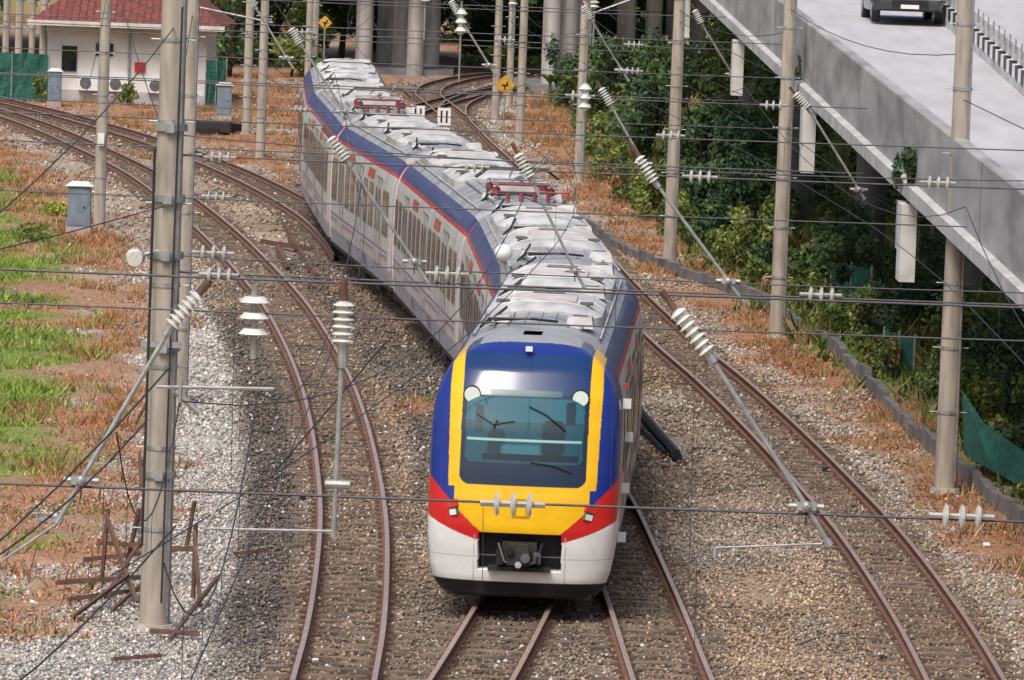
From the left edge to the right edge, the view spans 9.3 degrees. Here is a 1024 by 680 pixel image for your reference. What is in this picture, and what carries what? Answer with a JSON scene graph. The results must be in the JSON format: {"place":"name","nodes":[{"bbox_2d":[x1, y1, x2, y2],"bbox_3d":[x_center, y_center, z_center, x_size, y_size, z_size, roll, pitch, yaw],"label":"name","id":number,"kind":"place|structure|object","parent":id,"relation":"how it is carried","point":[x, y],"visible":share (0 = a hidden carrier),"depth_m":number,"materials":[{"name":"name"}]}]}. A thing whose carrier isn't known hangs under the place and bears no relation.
{"place":"outdoors","nodes":[
{"label":"outdoors","id":0,"kind":"place"},
{"bbox_2d":[0,21,880,199],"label":"headspan catenary support","id":1,"kind":"object","parent":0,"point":[584,96],"visible":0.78,"depth_m":128.01,"materials":[{"name":"metal"}]},
{"bbox_2d":[0,0,1023,679],"bbox_3d":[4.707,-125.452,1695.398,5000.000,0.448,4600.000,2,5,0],"label":"ground","id":2,"kind":"structure","parent":0,"point":[450,54],"depth_m":126.82,"materials":[{"name":"gravel"}]},
{"bbox_2d":[0,0,9,52],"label":"catenary pole","id":3,"kind":"object","parent":2,"relation":"on","point":[6,31],"visible":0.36,"depth_m":261.75,"materials":[{"name":"concrete"}]},
{"bbox_2d":[12,0,23,53],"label":"catenary pole","id":4,"kind":"object","parent":2,"relation":"on","point":[19,32],"visible":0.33,"depth_m":259.74,"materials":[{"name":"concrete"}]},
{"bbox_2d":[0,51,49,100],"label":"green screen fence","id":5,"kind":"object","parent":2,"relation":"on","point":[15,87],"visible":0.72,"depth_m":250.34,"materials":[{"name":"fabric"}]},
{"bbox_2d":[12,221,54,241],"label":"shrub","id":6,"kind":"object","parent":2,"relation":"on","point":[28,230],"visible":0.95,"depth_m":168.00,"materials":[{"name":"green plant"}]},
{"bbox_2d":[47,68,62,106],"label":"trackside cabinet","id":7,"kind":"object","parent":2,"relation":"on","point":[54,87],"visible":0.93,"depth_m":245.86,"materials":[{"name":"metal"}]},
{"bbox_2d":[0,166,119,615],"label":"green grass","id":8,"kind":"structure","parent":2,"relation":"on","point":[20,387],"depth_m":134.35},
{"bbox_2d":[39,200,92,220],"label":"shrub","id":9,"kind":"object","parent":2,"relation":"on","point":[52,207],"visible":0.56,"depth_m":176.04,"materials":[{"name":"green plant"}]},
{"bbox_2d":[65,181,94,234],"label":"trackside cabinet","id":10,"kind":"object","parent":2,"relation":"on","point":[78,211],"visible":0.95,"depth_m":171.06,"materials":[{"name":"metal"}]},
{"bbox_2d":[91,0,114,228],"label":"catenary pole","id":11,"kind":"object","parent":2,"relation":"on","point":[100,176],"visible":0.87,"depth_m":173.98,"materials":[{"name":"concrete"}]},
{"bbox_2d":[47,25,216,104],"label":"walls","id":12,"kind":"structure","parent":2,"relation":"on","point":[83,40],"depth_m":251.96,"materials":[{"name":"paint"}]},
{"bbox_2d":[61,28,159,92],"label":"wall fittings","id":13,"kind":"object","parent":12,"relation":"attached to","point":[69,60],"depth_m":251.78,"materials":[{"name":"white paint"}]},
{"bbox_2d":[31,0,234,26],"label":"tiled roof","id":14,"kind":"structure","parent":12,"relation":"on","point":[82,8],"depth_m":251.84,"materials":[{"name":"tile"}]},
{"bbox_2d":[27,19,224,31],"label":"fascia","id":15,"kind":"structure","parent":14,"relation":"attached to","point":[129,24],"depth_m":250.74,"materials":[{"name":"white paint"}]},
{"bbox_2d":[55,501,218,639],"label":"rusty steel frame","id":16,"kind":"object","parent":2,"relation":"on","point":[119,579],"visible":0.77,"depth_m":92.11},
{"bbox_2d":[133,0,195,636],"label":"catenary pole","id":17,"kind":"object","parent":2,"relation":"on","point":[154,612],"visible":0.9,"depth_m":88.13,"materials":[{"name":"concrete"}]},
{"bbox_2d":[0,0,1023,679],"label":"feeder wire","id":18,"kind":"object","parent":17,"relation":"attached to","point":[170,366],"visible":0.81,"depth_m":70.32,"materials":[{"name":"metal"}]},
{"bbox_2d":[0,96,342,261],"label":"railway track","id":19,"kind":"structure","parent":2,"relation":"on","point":[303,224],"depth_m":200.64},
{"bbox_2d":[113,404,267,660],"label":"scrap steel","id":20,"kind":"object","parent":2,"relation":"on","point":[132,657],"visible":0.62,"depth_m":97.76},
{"bbox_2d":[176,0,205,404],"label":"catenary pole","id":21,"kind":"object","parent":2,"relation":"on","point":[191,94],"visible":0.54,"depth_m":123.04,"materials":[{"name":"concrete"}]},
{"bbox_2d":[0,108,421,679],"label":"railway track","id":22,"kind":"structure","parent":2,"relation":"on","point":[309,618],"depth_m":110.01,"materials":[{"name":"metal"}]},
{"bbox_2d":[204,58,227,106],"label":"green screen fence","id":23,"kind":"object","parent":2,"relation":"on","point":[216,70],"visible":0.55,"depth_m":250.19,"materials":[{"name":"fabric"}]},
{"bbox_2d":[196,120,241,134],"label":"sleeper stack","id":24,"kind":"object","parent":2,"relation":"on","point":[209,127],"visible":0.76,"depth_m":228.15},
{"bbox_2d":[216,82,233,120],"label":"trackside cabinet","id":25,"kind":"object","parent":2,"relation":"on","point":[224,96],"visible":0.85,"depth_m":238.86,"materials":[{"name":"metal"}]},
{"bbox_2d":[208,0,268,76],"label":"tree","id":26,"kind":"object","parent":2,"relation":"on","point":[225,44],"visible":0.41,"depth_m":280.36,"materials":[{"name":"green plant"}]},
{"bbox_2d":[239,0,257,134],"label":"catenary pole","id":27,"kind":"object","parent":2,"relation":"on","point":[247,94],"visible":0.79,"depth_m":228.86,"materials":[{"name":"concrete"}]},
{"bbox_2d":[253,0,272,157],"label":"catenary pole","id":28,"kind":"object","parent":2,"relation":"on","point":[261,98],"visible":0.78,"depth_m":212.89,"materials":[{"name":"concrete"}]},
{"bbox_2d":[225,0,301,63],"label":"tree","id":29,"kind":"object","parent":2,"relation":"on","point":[277,16],"visible":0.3,"depth_m":297.82,"materials":[{"name":"green plant"}]},
{"bbox_2d":[259,222,317,276],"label":"scrap rail pile","id":30,"kind":"object","parent":2,"relation":"on","point":[293,243],"visible":0.97,"depth_m":167.12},
{"bbox_2d":[268,34,321,76],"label":"shrub","id":31,"kind":"object","parent":2,"relation":"on","point":[289,47],"visible":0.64,"depth_m":283.81,"materials":[{"name":"green plant"}]},
{"bbox_2d":[283,2,336,58],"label":"tree","id":32,"kind":"object","parent":2,"relation":"on","point":[297,18],"visible":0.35,"depth_m":295.36,"materials":[{"name":"green plant"}]},
{"bbox_2d":[304,0,315,76],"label":"catenary pole","id":33,"kind":"object","parent":2,"relation":"on","point":[309,22],"visible":0.34,"depth_m":239.77,"materials":[{"name":"concrete"}]},
{"bbox_2d":[311,0,320,58],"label":"catenary pole","id":34,"kind":"object","parent":2,"relation":"on","point":[316,19],"visible":0.34,"depth_m":285.67,"materials":[{"name":"concrete"}]},
{"bbox_2d":[319,0,356,58],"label":"tree","id":35,"kind":"object","parent":2,"relation":"on","point":[339,13],"visible":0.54,"depth_m":308.45,"materials":[{"name":"green plant"}]},
{"bbox_2d":[0,0,713,53],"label":"distant tree mass","id":36,"kind":"object","parent":2,"relation":"on","point":[449,26],"visible":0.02,"depth_m":338.32,"materials":[{"name":"green plant"}]},
{"bbox_2d":[353,0,454,52],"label":"tree","id":37,"kind":"object","parent":2,"relation":"on","point":[447,11],"visible":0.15,"depth_m":317.00,"materials":[{"name":"green plant"}]},
{"bbox_2d":[308,77,637,679],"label":"railway track","id":38,"kind":"structure","parent":2,"relation":"on","point":[524,666],"depth_m":89.41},
{"bbox_2d":[297,56,643,599],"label":"passenger train","id":39,"kind":"object","parent":38,"relation":"on","point":[521,411],"visible":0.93,"depth_m":96.34,"materials":[{"name":"paint"}]},
{"bbox_2d":[456,0,520,57],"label":"tree","id":40,"kind":"object","parent":2,"relation":"on","point":[481,21],"visible":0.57,"depth_m":315.02,"materials":[{"name":"green plant"}]},
{"bbox_2d":[490,0,505,120],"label":"catenary pole","id":41,"kind":"object","parent":2,"relation":"on","point":[497,54],"visible":0.75,"depth_m":248.80,"materials":[{"name":"concrete"}]},
{"bbox_2d":[461,39,541,70],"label":"shrub","id":42,"kind":"object","parent":2,"relation":"on","point":[533,60],"visible":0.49,"depth_m":299.34,"materials":[{"name":"green plant"}]},
{"bbox_2d":[505,0,516,106],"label":"catenary pole","id":43,"kind":"object","parent":2,"relation":"on","point":[509,72],"visible":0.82,"depth_m":261.78,"materials":[{"name":"concrete"}]},
{"bbox_2d":[0,74,1023,679],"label":"ballast stones","id":44,"kind":"object","parent":2,"relation":"on","point":[784,628],"visible":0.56,"depth_m":102.66,"materials":[{"name":"gravel"}]},
{"bbox_2d":[0,74,1023,664],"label":"dry grass","id":45,"kind":"structure","parent":2,"relation":"on","point":[106,240],"depth_m":139.69,"materials":[{"name":"plant"}]},
{"bbox_2d":[0,267,1023,679],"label":"headspan catenary support","id":46,"kind":"object","parent":2,"relation":"on","point":[342,341],"visible":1,"depth_m":55.20,"materials":[{"name":"metal"}]},
{"bbox_2d":[111,0,576,575],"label":"overhead wire","id":47,"kind":"object","parent":46,"relation":"attached to","point":[343,388],"visible":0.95,"depth_m":66.98,"materials":[{"name":"metal"}]},
{"bbox_2d":[404,69,634,125],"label":"railway track","id":48,"kind":"structure","parent":2,"relation":"on","point":[467,80],"depth_m":277.79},
{"bbox_2d":[514,0,529,144],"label":"catenary pole","id":49,"kind":"object","parent":2,"relation":"on","point":[520,103],"visible":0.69,"depth_m":230.84,"materials":[{"name":"concrete"}]},
{"bbox_2d":[502,0,543,64],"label":"tree","id":50,"kind":"object","parent":2,"relation":"on","point":[536,18],"visible":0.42,"depth_m":309.86,"materials":[{"name":"green plant"}]},
{"bbox_2d":[355,0,720,91],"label":"distant overpass","id":51,"kind":"object","parent":2,"relation":"on","point":[398,17],"visible":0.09,"depth_m":295.30,"materials":[{"name":"concrete"}]},
{"bbox_2d":[543,33,590,107],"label":"tree","id":52,"kind":"object","parent":2,"relation":"on","point":[566,86],"visible":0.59,"depth_m":261.03,"materials":[{"name":"green plant"}]},
{"bbox_2d":[125,7,1023,602],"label":"headspan catenary support","id":53,"kind":"object","parent":2,"relation":"on","point":[135,255],"visible":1,"depth_m":88.09,"materials":[{"name":"metal"}]},
{"bbox_2d":[86,0,365,679],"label":"overhead wire","id":54,"kind":"object","parent":53,"relation":"attached to","point":[220,574],"visible":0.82,"depth_m":57.81,"materials":[{"name":"metal"}]},
{"bbox_2d":[571,0,590,183],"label":"catenary pole","id":55,"kind":"object","parent":2,"relation":"on","point":[583,49],"visible":0.78,"depth_m":205.88,"materials":[{"name":"concrete"}]},
{"bbox_2d":[568,110,612,154],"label":"shrub","id":56,"kind":"object","parent":2,"relation":"on","point":[591,142],"visible":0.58,"depth_m":225.28,"materials":[{"name":"green plant"}]},
{"bbox_2d":[576,31,637,131],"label":"tree","id":57,"kind":"object","parent":2,"relation":"on","point":[606,59],"visible":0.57,"depth_m":238.48,"materials":[{"name":"green plant"}]},
{"bbox_2d":[585,130,632,181],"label":"shrub","id":58,"kind":"object","parent":2,"relation":"on","point":[599,156],"visible":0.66,"depth_m":207.49,"materials":[{"name":"green plant"}]},
{"bbox_2d":[576,0,644,48],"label":"tree","id":59,"kind":"object","parent":2,"relation":"on","point":[608,22],"visible":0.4,"depth_m":316.42,"materials":[{"name":"green plant"}]},
{"bbox_2d":[607,159,648,201],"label":"shrub","id":60,"kind":"object","parent":2,"relation":"on","point":[614,179],"visible":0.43,"depth_m":195.79,"materials":[{"name":"green plant"}]},
{"bbox_2d":[604,26,671,157],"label":"tree","id":61,"kind":"object","parent":2,"relation":"on","point":[638,112],"visible":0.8,"depth_m":219.31,"materials":[{"name":"green plant"}]},
{"bbox_2d":[572,475,738,679],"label":"railway track","id":62,"kind":"structure","parent":2,"relation":"on","point":[702,669],"depth_m":91.60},
{"bbox_2d":[626,158,688,218],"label":"shrub","id":63,"kind":"object","parent":2,"relation":"on","point":[639,198],"visible":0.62,"depth_m":187.42,"materials":[{"name":"green plant"}]},
{"bbox_2d":[640,408,686,459],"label":"spare rail","id":64,"kind":"object","parent":2,"relation":"on","point":[671,447],"visible":0.7,"depth_m":117.74,"materials":[{"name":"metal"}]},
{"bbox_2d":[636,0,690,39],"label":"tree","id":65,"kind":"object","parent":2,"relation":"on","point":[641,4],"visible":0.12,"depth_m":321.12,"materials":[{"name":"green plant"}]},
{"bbox_2d":[660,0,687,261],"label":"catenary pole","id":66,"kind":"object","parent":2,"relation":"on","point":[672,194],"visible":0.77,"depth_m":165.96,"materials":[{"name":"concrete"}]},
{"bbox_2d":[640,35,709,107],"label":"shrub","id":67,"kind":"object","parent":2,"relation":"on","point":[690,45],"visible":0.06,"depth_m":266.51,"materials":[{"name":"green plant"}]},
{"bbox_2d":[661,101,730,203],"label":"tree","id":68,"kind":"object","parent":2,"relation":"on","point":[711,148],"visible":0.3,"depth_m":191.41,"materials":[{"name":"green plant"}]},
{"bbox_2d":[664,194,727,244],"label":"shrub","id":69,"kind":"object","parent":2,"relation":"on","point":[685,209],"visible":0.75,"depth_m":175.41,"materials":[{"name":"green plant"}]},
{"bbox_2d":[654,36,760,169],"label":"tree","id":70,"kind":"object","parent":2,"relation":"on","point":[711,90],"visible":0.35,"depth_m":203.98,"materials":[{"name":"green plant"}]},
{"bbox_2d":[679,141,763,232],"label":"tree","id":71,"kind":"object","parent":2,"relation":"on","point":[722,189],"visible":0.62,"depth_m":176.85,"materials":[{"name":"green plant"}]},
{"bbox_2d":[705,227,741,265],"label":"shrub","id":72,"kind":"object","parent":2,"relation":"on","point":[709,234],"visible":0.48,"depth_m":168.21,"materials":[{"name":"green plant"}]},
{"bbox_2d":[427,77,1023,679],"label":"railway track","id":73,"kind":"structure","parent":2,"relation":"on","point":[915,663],"depth_m":107.22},
{"bbox_2d":[696,19,777,122],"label":"tree","id":74,"kind":"object","parent":2,"relation":"on","point":[721,37],"visible":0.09,"depth_m":218.56,"materials":[{"name":"green plant"}]},
{"bbox_2d":[710,199,793,267],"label":"shrub","id":75,"kind":"object","parent":2,"relation":"on","point":[747,241],"visible":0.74,"depth_m":164.69,"materials":[{"name":"green plant"}]},
{"bbox_2d":[736,254,768,282],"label":"shrub","id":76,"kind":"object","parent":2,"relation":"on","point":[757,268],"visible":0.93,"depth_m":161.88,"materials":[{"name":"green plant"}]},
{"bbox_2d":[687,14,828,126],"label":"tree","id":77,"kind":"object","parent":2,"relation":"on","point":[700,64],"visible":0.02,"depth_m":240.68,"materials":[{"name":"green plant"}]},
{"bbox_2d":[716,102,802,222],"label":"tree","id":78,"kind":"object","parent":2,"relation":"on","point":[760,150],"visible":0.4,"depth_m":185.28,"materials":[{"name":"green plant"}]},
{"bbox_2d":[741,154,795,235],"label":"shrub","id":79,"kind":"object","parent":2,"relation":"on","point":[770,198],"visible":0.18,"depth_m":176.45,"materials":[{"name":"green plant"}]},
{"bbox_2d":[766,0,799,338],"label":"catenary pole","id":80,"kind":"object","parent":2,"relation":"on","point":[789,27],"visible":0.94,"depth_m":144.01,"materials":[{"name":"concrete"}]},
{"bbox_2d":[745,59,839,211],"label":"tree","id":81,"kind":"object","parent":2,"relation":"on","point":[769,90],"visible":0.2,"depth_m":194.53,"materials":[{"name":"green plant"}]},
{"bbox_2d":[584,218,1023,532],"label":"concrete wall","id":82,"kind":"structure","parent":2,"relation":"on","point":[969,472],"depth_m":132.35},
{"bbox_2d":[590,107,1023,500],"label":"verge grass","id":83,"kind":"structure","parent":2,"relation":"on","point":[904,382],"depth_m":155.08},
{"bbox_2d":[787,232,855,313],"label":"shrub","id":84,"kind":"object","parent":2,"relation":"on","point":[824,253],"visible":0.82,"depth_m":153.23,"materials":[{"name":"green plant"}]},
{"bbox_2d":[810,289,852,333],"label":"shrub","id":85,"kind":"object","parent":2,"relation":"on","point":[836,313],"visible":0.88,"depth_m":145.45,"materials":[{"name":"green plant"}]},
{"bbox_2d":[809,198,886,280],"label":"shrub","id":86,"kind":"object","parent":2,"relation":"on","point":[865,251],"visible":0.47,"depth_m":159.15,"materials":[{"name":"green plant"}]},
{"bbox_2d":[830,262,872,297],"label":"green screen fence","id":87,"kind":"object","parent":2,"relation":"on","point":[861,277],"visible":0.36,"depth_m":157.17,"materials":[{"name":"fabric"}]},
{"bbox_2d":[684,0,1023,350],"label":"road viaduct","id":88,"kind":"object","parent":2,"relation":"on","point":[905,99],"visible":0.74,"depth_m":133.57,"materials":[{"name":"concrete"}]},
{"bbox_2d":[0,0,717,54],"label":"headspan catenary support","id":89,"kind":"object","parent":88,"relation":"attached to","point":[513,3],"visible":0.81,"depth_m":214.81,"materials":[{"name":"metal"}]},
{"bbox_2d":[0,0,800,103],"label":"headspan catenary support","id":90,"kind":"object","parent":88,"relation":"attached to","point":[460,14],"visible":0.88,"depth_m":169.89,"materials":[{"name":"metal"}]},
{"bbox_2d":[472,0,1023,363],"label":"overhead wire","id":91,"kind":"object","parent":90,"relation":"attached to","point":[807,186],"visible":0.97,"depth_m":110.89,"materials":[{"name":"metal"}]},
{"bbox_2d":[0,13,834,130],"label":"cross span wire","id":92,"kind":"object","parent":88,"relation":"attached to","point":[305,110],"visible":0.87,"depth_m":147.96,"materials":[{"name":"metal"}]},
{"bbox_2d":[861,0,942,23],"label":"car","id":93,"kind":"object","parent":88,"relation":"on","point":[871,9],"visible":1,"depth_m":154.82,"materials":[{"name":"paint"}]},
{"bbox_2d":[891,144,923,215],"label":"climbing plant","id":94,"kind":"object","parent":88,"relation":"attached to","point":[908,161],"visible":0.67,"depth_m":117.52,"materials":[{"name":"green plant"}]},
{"bbox_2d":[849,324,880,356],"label":"shrub","id":95,"kind":"object","parent":2,"relation":"on","point":[858,346],"visible":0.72,"depth_m":140.20,"materials":[{"name":"green plant"}]},
{"bbox_2d":[844,275,905,356],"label":"shrub","id":96,"kind":"object","parent":2,"relation":"on","point":[858,315],"visible":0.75,"depth_m":142.09,"materials":[{"name":"green plant"}]},
{"bbox_2d":[868,333,902,376],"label":"shrub","id":97,"kind":"object","parent":2,"relation":"on","point":[887,350],"visible":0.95,"depth_m":135.15,"materials":[{"name":"green plant"}]},
{"bbox_2d":[882,326,916,372],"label":"green screen fence","id":98,"kind":"object","parent":2,"relation":"on","point":[908,347],"visible":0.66,"depth_m":135.89,"materials":[{"name":"fabric"}]},
{"bbox_2d":[879,238,945,335],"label":"shrub","id":99,"kind":"object","parent":2,"relation":"on","point":[934,261],"visible":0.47,"depth_m":147.54,"materials":[{"name":"green plant"}]},
{"bbox_2d":[886,188,997,294],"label":"shrub","id":100,"kind":"object","parent":2,"relation":"on","point":[924,240],"visible":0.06,"depth_m":164.84,"materials":[{"name":"green plant"}]},
{"bbox_2d":[910,339,981,409],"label":"shrub","id":101,"kind":"object","parent":2,"relation":"on","point":[930,378],"visible":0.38,"depth_m":128.36,"materials":[{"name":"green plant"}]},
{"bbox_2d":[929,0,981,494],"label":"catenary pole","id":102,"kind":"object","parent":2,"relation":"on","point":[948,413],"visible":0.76,"depth_m":111.15,"materials":[{"name":"concrete"}]},
{"bbox_2d":[919,281,1012,358],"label":"shrub","id":103,"kind":"object","parent":2,"relation":"on","point":[971,318],"visible":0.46,"depth_m":139.48,"materials":[{"name":"green plant"}]},
{"bbox_2d":[959,354,1005,427],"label":"shrub","id":104,"kind":"object","parent":2,"relation":"on","point":[973,391],"visible":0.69,"depth_m":121.24,"materials":[{"name":"green plant"}]},
{"bbox_2d":[962,390,1023,483],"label":"green net","id":105,"kind":"object","parent":2,"relation":"on","point":[988,447],"visible":0.88,"depth_m":114.17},
{"bbox_2d":[965,318,1023,420],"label":"shrub","id":106,"kind":"object","parent":2,"relation":"on","point":[1003,356],"visible":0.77,"depth_m":125.83,"materials":[{"name":"green plant"}]},
{"bbox_2d":[984,372,1023,449],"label":"shrub","id":107,"kind":"object","parent":2,"relation":"on","point":[1013,433],"visible":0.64,"depth_m":116.64,"materials":[{"name":"green plant"}]},
{"bbox_2d":[0,111,1023,226],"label":"cross span wire","id":108,"kind":"object","parent":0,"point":[209,197],"visible":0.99,"depth_m":108.06,"materials":[{"name":"metal"}]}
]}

